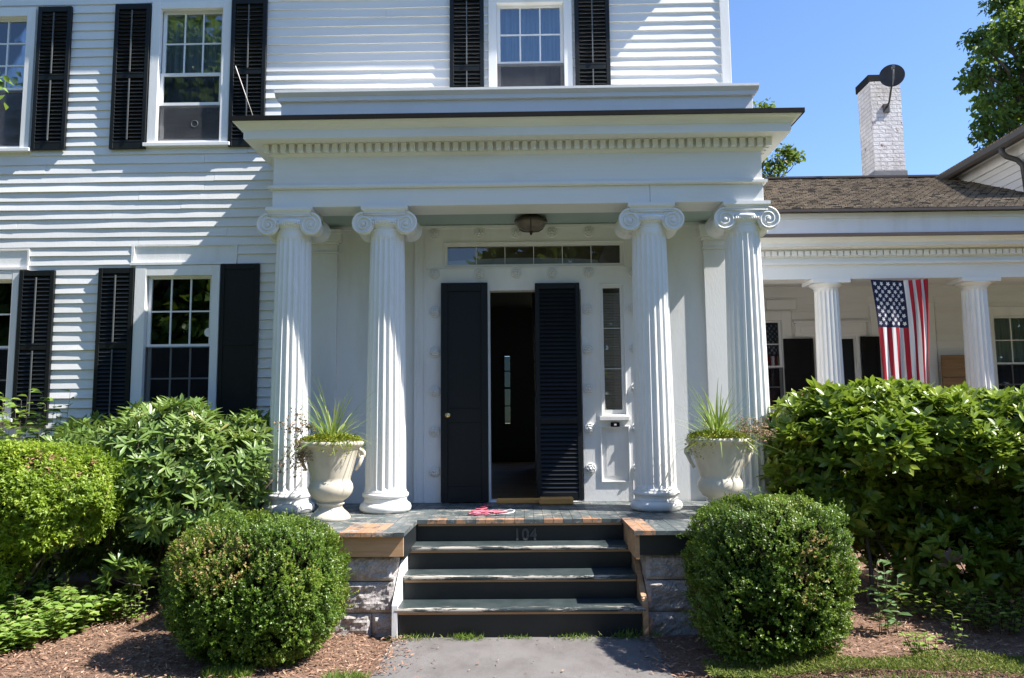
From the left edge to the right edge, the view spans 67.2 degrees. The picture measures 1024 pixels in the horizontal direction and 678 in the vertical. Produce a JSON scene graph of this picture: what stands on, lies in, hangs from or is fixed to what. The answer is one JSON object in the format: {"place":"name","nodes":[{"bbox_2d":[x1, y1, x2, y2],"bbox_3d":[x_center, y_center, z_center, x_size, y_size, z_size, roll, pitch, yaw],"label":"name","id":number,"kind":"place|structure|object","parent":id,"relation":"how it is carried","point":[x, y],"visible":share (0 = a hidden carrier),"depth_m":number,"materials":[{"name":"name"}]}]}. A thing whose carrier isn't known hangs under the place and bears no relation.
{"place":"outdoors","nodes":[
{"label":"outdoors","id":0,"kind":"place"},
{"bbox_2d":[19,669,1008,677],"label":"lawn grass","id":1,"kind":"structure","parent":0,"point":[903,674],"depth_m":4.67,"materials":[{"name":"green plant"}]},
{"bbox_2d":[371,637,673,677],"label":"path","id":2,"kind":"structure","parent":0,"point":[601,657],"depth_m":5.25,"materials":[{"name":"concrete"}]},
{"bbox_2d":[381,631,437,641],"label":"grass tuft","id":3,"kind":"object","parent":2,"relation":"on","point":[406,637],"visible":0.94,"depth_m":5.74,"materials":[{"name":"green plant"}]},
{"bbox_2d":[439,632,499,640],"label":"grass tuft","id":4,"kind":"object","parent":2,"relation":"on","point":[461,637],"visible":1,"depth_m":5.72,"materials":[{"name":"green plant"}]},
{"bbox_2d":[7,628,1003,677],"bbox_3d":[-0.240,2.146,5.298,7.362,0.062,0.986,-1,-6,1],"label":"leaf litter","id":5,"kind":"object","parent":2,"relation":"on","point":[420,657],"visible":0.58,"depth_m":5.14,"materials":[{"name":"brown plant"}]},
{"bbox_2d":[504,633,528,639],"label":"grass tuft","id":6,"kind":"object","parent":2,"relation":"on","point":[509,637],"visible":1,"depth_m":5.73,"materials":[{"name":"green plant"}]},
{"bbox_2d":[394,522,645,637],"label":"front steps","id":7,"kind":"structure","parent":2,"relation":"on","point":[459,579],"depth_m":6.05,"materials":[{"name":"paint"}]},
{"bbox_2d":[548,631,599,640],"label":"grass tuft","id":8,"kind":"object","parent":2,"relation":"on","point":[582,636],"visible":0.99,"depth_m":5.74,"materials":[{"name":"green plant"}]},
{"bbox_2d":[598,628,664,640],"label":"grass tuft","id":9,"kind":"object","parent":2,"relation":"on","point":[629,635],"visible":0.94,"depth_m":5.73,"materials":[{"name":"green plant"}]},
{"bbox_2d":[507,540,919,677],"bbox_3d":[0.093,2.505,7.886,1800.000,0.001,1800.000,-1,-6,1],"label":"ground","id":10,"kind":"structure","parent":0,"point":[575,598],"depth_m":7.97,"materials":[{"name":"soil"}]},
{"bbox_2d":[0,75,12,109],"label":"street tree","id":11,"kind":"object","parent":10,"relation":"on","point":[6,78],"visible":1,"depth_m":6.43,"materials":[{"name":"green plant"}]},
{"bbox_2d":[0,0,731,580],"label":"house","id":12,"kind":"structure","parent":10,"relation":"on","point":[136,246],"depth_m":8.35,"materials":[{"name":"white paint"}]},
{"bbox_2d":[0,270,19,422],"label":"window","id":13,"kind":"structure","parent":12,"relation":"in","point":[6,276],"depth_m":8.21,"materials":[{"name":"white paint"}]},
{"bbox_2d":[0,7,37,152],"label":"window","id":14,"kind":"structure","parent":12,"relation":"in","point":[18,26],"depth_m":8.59,"materials":[{"name":"white paint"}]},
{"bbox_2d":[130,265,220,415],"bbox_3d":[-3.570,0.019,8.219,0.972,1.620,0.160,-1,-6,1],"label":"window","id":15,"kind":"structure","parent":12,"relation":"in","point":[145,275],"depth_m":8.23,"materials":[{"name":"white paint"}]},
{"bbox_2d":[142,0,231,147],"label":"window","id":16,"kind":"structure","parent":12,"relation":"in","point":[191,91],"depth_m":8.57,"materials":[{"name":"white paint"}]},
{"bbox_2d":[441,282,488,502],"bbox_3d":[-0.493,0.536,7.972,0.490,2.272,0.108,-1,-6,1],"label":"door","id":17,"kind":"structure","parent":12,"relation":"in","point":[464,306],"depth_m":8.00,"materials":[{"name":"paint"}]},
{"bbox_2d":[504,356,510,425],"bbox_3d":[-0.096,1.047,15.989,0.140,1.500,0.085,-1,-6,1],"label":"back window","id":18,"kind":"structure","parent":12,"relation":"in","point":[507,371],"depth_m":16.01,"materials":[{"name":"glass"}]},
{"bbox_2d":[488,0,572,86],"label":"window","id":19,"kind":"structure","parent":12,"relation":"in","point":[530,41],"depth_m":8.60,"materials":[{"name":"white paint"}]},
{"bbox_2d":[535,283,582,500],"bbox_3d":[0.483,0.532,7.992,0.467,2.251,0.040,-1,-6,1],"label":"louvred door","id":20,"kind":"structure","parent":12,"relation":"in","point":[557,305],"depth_m":7.98,"materials":[{"name":"paint"}]},
{"bbox_2d":[0,549,1023,677],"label":"mulch bed","id":21,"kind":"object","parent":10,"relation":"on","point":[668,650],"visible":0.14,"depth_m":5.46,"materials":[{"name":"brown wood"}]},
{"bbox_2d":[0,613,47,653],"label":"ground cover plant","id":22,"kind":"object","parent":21,"relation":"on","point":[24,640],"visible":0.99,"depth_m":5.44,"materials":[{"name":"green plant"}]},
{"bbox_2d":[0,388,73,596],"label":"climbing vine","id":23,"kind":"object","parent":21,"relation":"on","point":[6,421],"visible":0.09,"depth_m":7.52,"materials":[{"name":"green plant"}]},
{"bbox_2d":[0,578,78,628],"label":"ground cover plant","id":24,"kind":"object","parent":21,"relation":"on","point":[41,591],"visible":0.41,"depth_m":5.98,"materials":[{"name":"green plant"}]},
{"bbox_2d":[0,591,102,640],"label":"ground cover plant","id":25,"kind":"object","parent":21,"relation":"on","point":[61,621],"visible":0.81,"depth_m":5.82,"materials":[{"name":"green plant"}]},
{"bbox_2d":[0,438,138,604],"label":"azalea bush","id":26,"kind":"object","parent":21,"relation":"on","point":[48,500],"visible":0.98,"depth_m":5.89,"materials":[{"name":"green plant"}]},
{"bbox_2d":[38,583,128,626],"bbox_3d":[-3.423,2.152,6.236,0.680,0.288,0.611,-1,-6,1],"label":"ground cover plant","id":27,"kind":"object","parent":21,"relation":"on","point":[109,606],"visible":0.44,"depth_m":6.18,"materials":[{"name":"green plant"}]},
{"bbox_2d":[118,585,152,623],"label":"seedling","id":28,"kind":"object","parent":21,"relation":"on","point":[124,616],"visible":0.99,"depth_m":6.21,"materials":[{"name":"green plant"}]},
{"bbox_2d":[16,393,275,602],"bbox_3d":[-3.284,1.506,7.310,2.732,1.952,2.027,-4,-7,32],"label":"rhododendron","id":29,"kind":"object","parent":21,"relation":"on","point":[190,471],"visible":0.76,"depth_m":6.63,"materials":[{"name":"green plant"}]},
{"bbox_2d":[152,502,358,671],"bbox_3d":[-1.752,1.723,5.355,1.283,1.154,1.312,-1,-6,1],"label":"boxwood bush","id":30,"kind":"object","parent":21,"relation":"on","point":[250,584],"visible":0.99,"depth_m":4.99,"materials":[{"name":"green plant"}]},
{"bbox_2d":[199,659,370,677],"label":"grass patch","id":31,"kind":"object","parent":21,"relation":"on","point":[234,671],"visible":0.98,"depth_m":4.86,"materials":[{"name":"green plant"}]},
{"bbox_2d":[676,487,866,669],"bbox_3d":[1.732,1.640,5.341,1.163,1.237,1.171,-1,-6,1],"label":"boxwood bush","id":32,"kind":"object","parent":21,"relation":"on","point":[776,576],"visible":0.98,"depth_m":4.96,"materials":[{"name":"green plant"}]},
{"bbox_2d":[755,375,995,605],"bbox_3d":[3.272,1.362,7.068,2.442,2.069,2.040,-1,-6,1],"label":"hedge shrub","id":33,"kind":"object","parent":21,"relation":"on","point":[828,434],"visible":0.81,"depth_m":6.60,"materials":[{"name":"green plant"}]},
{"bbox_2d":[863,560,912,634],"bbox_3d":[2.799,1.914,5.737,0.403,0.538,0.313,5,-8,-45],"label":"pokeweed","id":34,"kind":"object","parent":21,"relation":"on","point":[887,623],"visible":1,"depth_m":5.71,"materials":[{"name":"green plant"}]},
{"bbox_2d":[760,75,1023,548],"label":"side wing","id":35,"kind":"structure","parent":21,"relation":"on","point":[832,247],"depth_m":10.02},
{"bbox_2d":[765,311,791,412],"bbox_3d":[3.681,0.354,11.690,1.190,1.550,0.155,-1,-6,1],"label":"window","id":36,"kind":"structure","parent":35,"relation":"in","point":[785,326],"depth_m":11.71,"materials":[{"name":"white paint"}]},
{"bbox_2d":[842,339,854,385],"bbox_3d":[4.912,1.009,11.634,0.560,2.026,0.050,-1,-6,1],"label":"shutter","id":37,"kind":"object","parent":35,"relation":"in","point":[847,344],"depth_m":11.68,"materials":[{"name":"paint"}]},
{"bbox_2d":[879,64,904,112],"bbox_3d":[6.195,-4.152,12.633,0.337,0.704,0.501,2,-6,-19],"label":"satellite dish","id":38,"kind":"object","parent":35,"relation":"attached to","point":[891,75],"visible":1,"depth_m":12.65,"materials":[{"name":"metal"}]},
{"bbox_2d":[871,279,928,383],"bbox_3d":[4.848,-0.001,9.572,0.703,1.500,0.134,-1,-6,1],"label":"flag","id":39,"kind":"object","parent":35,"relation":"attached to","point":[902,309],"visible":0.88,"depth_m":9.59,"materials":[{"name":"fabric"}]},
{"bbox_2d":[869,303,938,387],"bbox_3d":[5.925,0.259,11.650,0.960,1.610,0.064,-1,-6,1],"label":"window","id":40,"kind":"structure","parent":35,"relation":"in","point":[933,376],"depth_m":11.64,"materials":[{"name":"white paint"}]},
{"bbox_2d":[940,355,965,387],"bbox_3d":[6.665,1.109,11.416,0.530,1.749,0.070,-1,-6,1],"label":"plank panel","id":41,"kind":"object","parent":35,"relation":"on","point":[953,365],"visible":0.19,"depth_m":11.46,"materials":[{"name":"brown wood"}]},
{"bbox_2d":[934,124,1023,191],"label":"gabled wing","id":42,"kind":"structure","parent":35,"relation":"on","point":[999,163],"depth_m":11.30,"materials":[{"name":"white wood"}]},
{"bbox_2d":[988,306,1023,392],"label":"window","id":43,"kind":"structure","parent":35,"relation":"in","point":[1007,334],"depth_m":11.78,"materials":[{"name":"white paint"}]},
{"bbox_2d":[897,631,942,659],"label":"seedling","id":44,"kind":"object","parent":21,"relation":"on","point":[923,644],"visible":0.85,"depth_m":5.08,"materials":[{"name":"green plant"}]},
{"bbox_2d":[851,381,1023,602],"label":"hedge shrub","id":45,"kind":"object","parent":21,"relation":"on","point":[985,547],"visible":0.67,"depth_m":6.44,"materials":[{"name":"green plant"}]},
{"bbox_2d":[870,566,1023,634],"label":"shade plant","id":46,"kind":"object","parent":21,"relation":"on","point":[982,611],"visible":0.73,"depth_m":6.02,"materials":[{"name":"green plant"}]},
{"bbox_2d":[946,610,970,649],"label":"seedling","id":47,"kind":"object","parent":21,"relation":"on","point":[958,634],"visible":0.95,"depth_m":5.29,"materials":[{"name":"green plant"}]},
{"bbox_2d":[1012,447,1023,544],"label":"hedge shrub","id":48,"kind":"object","parent":21,"relation":"on","point":[1021,485],"visible":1,"depth_m":6.04,"materials":[{"name":"green plant"}]},
{"bbox_2d":[207,83,842,638],"bbox_3d":[0.055,-0.038,7.065,5.316,4.985,2.165,-1,-6,1],"label":"columned porch","id":49,"kind":"object","parent":10,"relation":"on","point":[647,169],"visible":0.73,"depth_m":7.32,"materials":[{"name":"white wood"}]},
{"bbox_2d":[297,440,365,521],"bbox_3d":[-1.577,1.229,6.718,0.555,0.672,0.555,-5,-7,34],"label":"urn","id":50,"kind":"object","parent":49,"relation":"on","point":[330,488],"visible":0.89,"depth_m":6.57,"materials":[{"name":"stone"}]},
{"bbox_2d":[273,407,319,477],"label":"dried flowers","id":51,"kind":"object","parent":50,"relation":"in","point":[302,455],"visible":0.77,"depth_m":6.68,"materials":[{"name":"brown plant"}]},
{"bbox_2d":[293,432,365,462],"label":"creeping plant","id":52,"kind":"object","parent":50,"relation":"in","point":[321,438],"visible":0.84,"depth_m":6.59,"materials":[{"name":"green plant"}]},
{"bbox_2d":[257,376,404,461],"bbox_3d":[-1.534,0.694,6.778,1.332,0.794,1.258,-1,-6,1],"label":"spike plant","id":53,"kind":"object","parent":50,"relation":"in","point":[333,430],"visible":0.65,"depth_m":6.68,"materials":[{"name":"green plant"}]},
{"bbox_2d":[468,504,514,514],"bbox_3d":[-0.283,1.567,7.113,0.398,0.050,0.771,2,-6,-20],"label":"tangled cord","id":54,"kind":"object","parent":49,"relation":"on","point":[478,511],"visible":1,"depth_m":6.84,"materials":[{"name":"pink fabric"}]},
{"bbox_2d":[496,498,538,503],"bbox_3d":[0.163,1.638,7.810,0.640,0.052,0.070,-1,-6,1],"label":"wood strip","id":55,"kind":"object","parent":49,"relation":"on","point":[517,500],"visible":0.58,"depth_m":7.78,"materials":[{"name":"brown wood"}]},
{"bbox_2d":[514,214,547,234],"bbox_3d":[0.195,-1.164,7.938,0.344,0.195,0.344,-1,-6,1],"label":"porch light","id":56,"kind":"object","parent":49,"relation":"attached to","point":[530,223],"visible":0.99,"depth_m":7.84,"materials":[{"name":"brown metal"}]},
{"bbox_2d":[539,497,573,504],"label":"wood block","id":57,"kind":"structure","parent":49,"relation":"on","point":[556,500],"depth_m":7.63,"materials":[{"name":"brown wood"}]},
{"bbox_2d":[684,437,753,511],"bbox_3d":[1.798,1.193,6.670,0.555,0.672,0.555,3,-7,-33],"label":"urn","id":58,"kind":"object","parent":49,"relation":"on","point":[719,471],"visible":0.69,"depth_m":6.51,"materials":[{"name":"stone"}]},
{"bbox_2d":[666,380,775,457],"bbox_3d":[1.823,0.688,6.697,1.185,0.700,1.202,-1,-6,1],"label":"spike plant","id":59,"kind":"object","parent":58,"relation":"in","point":[716,422],"visible":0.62,"depth_m":6.62,"materials":[{"name":"green plant"}]},
{"bbox_2d":[684,429,758,459],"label":"creeping plant","id":60,"kind":"object","parent":58,"relation":"in","point":[714,433],"visible":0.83,"depth_m":6.54,"materials":[{"name":"green plant"}]},
{"bbox_2d":[697,412,776,440],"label":"dried flowers","id":61,"kind":"object","parent":58,"relation":"in","point":[759,431],"visible":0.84,"depth_m":6.55,"materials":[{"name":"brown plant"}]},
{"bbox_2d":[753,98,805,176],"bbox_3d":[7.649,-1.845,25.942,4.054,12.326,3.147,1,-6,-15],"label":"distant tree","id":62,"kind":"object","parent":10,"relation":"on","point":[789,154],"visible":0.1,"depth_m":25.65,"materials":[{"name":"green plant"}]},
{"bbox_2d":[698,646,1023,677],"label":"grass","id":63,"kind":"object","parent":10,"relation":"on","point":[891,663],"visible":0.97,"depth_m":4.82,"materials":[{"name":"green plant"}]},
{"bbox_2d":[952,0,1023,152],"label":"maple tree","id":64,"kind":"object","parent":10,"relation":"on","point":[993,42],"visible":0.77,"depth_m":17.70,"materials":[{"name":"green plant"}]}
]}

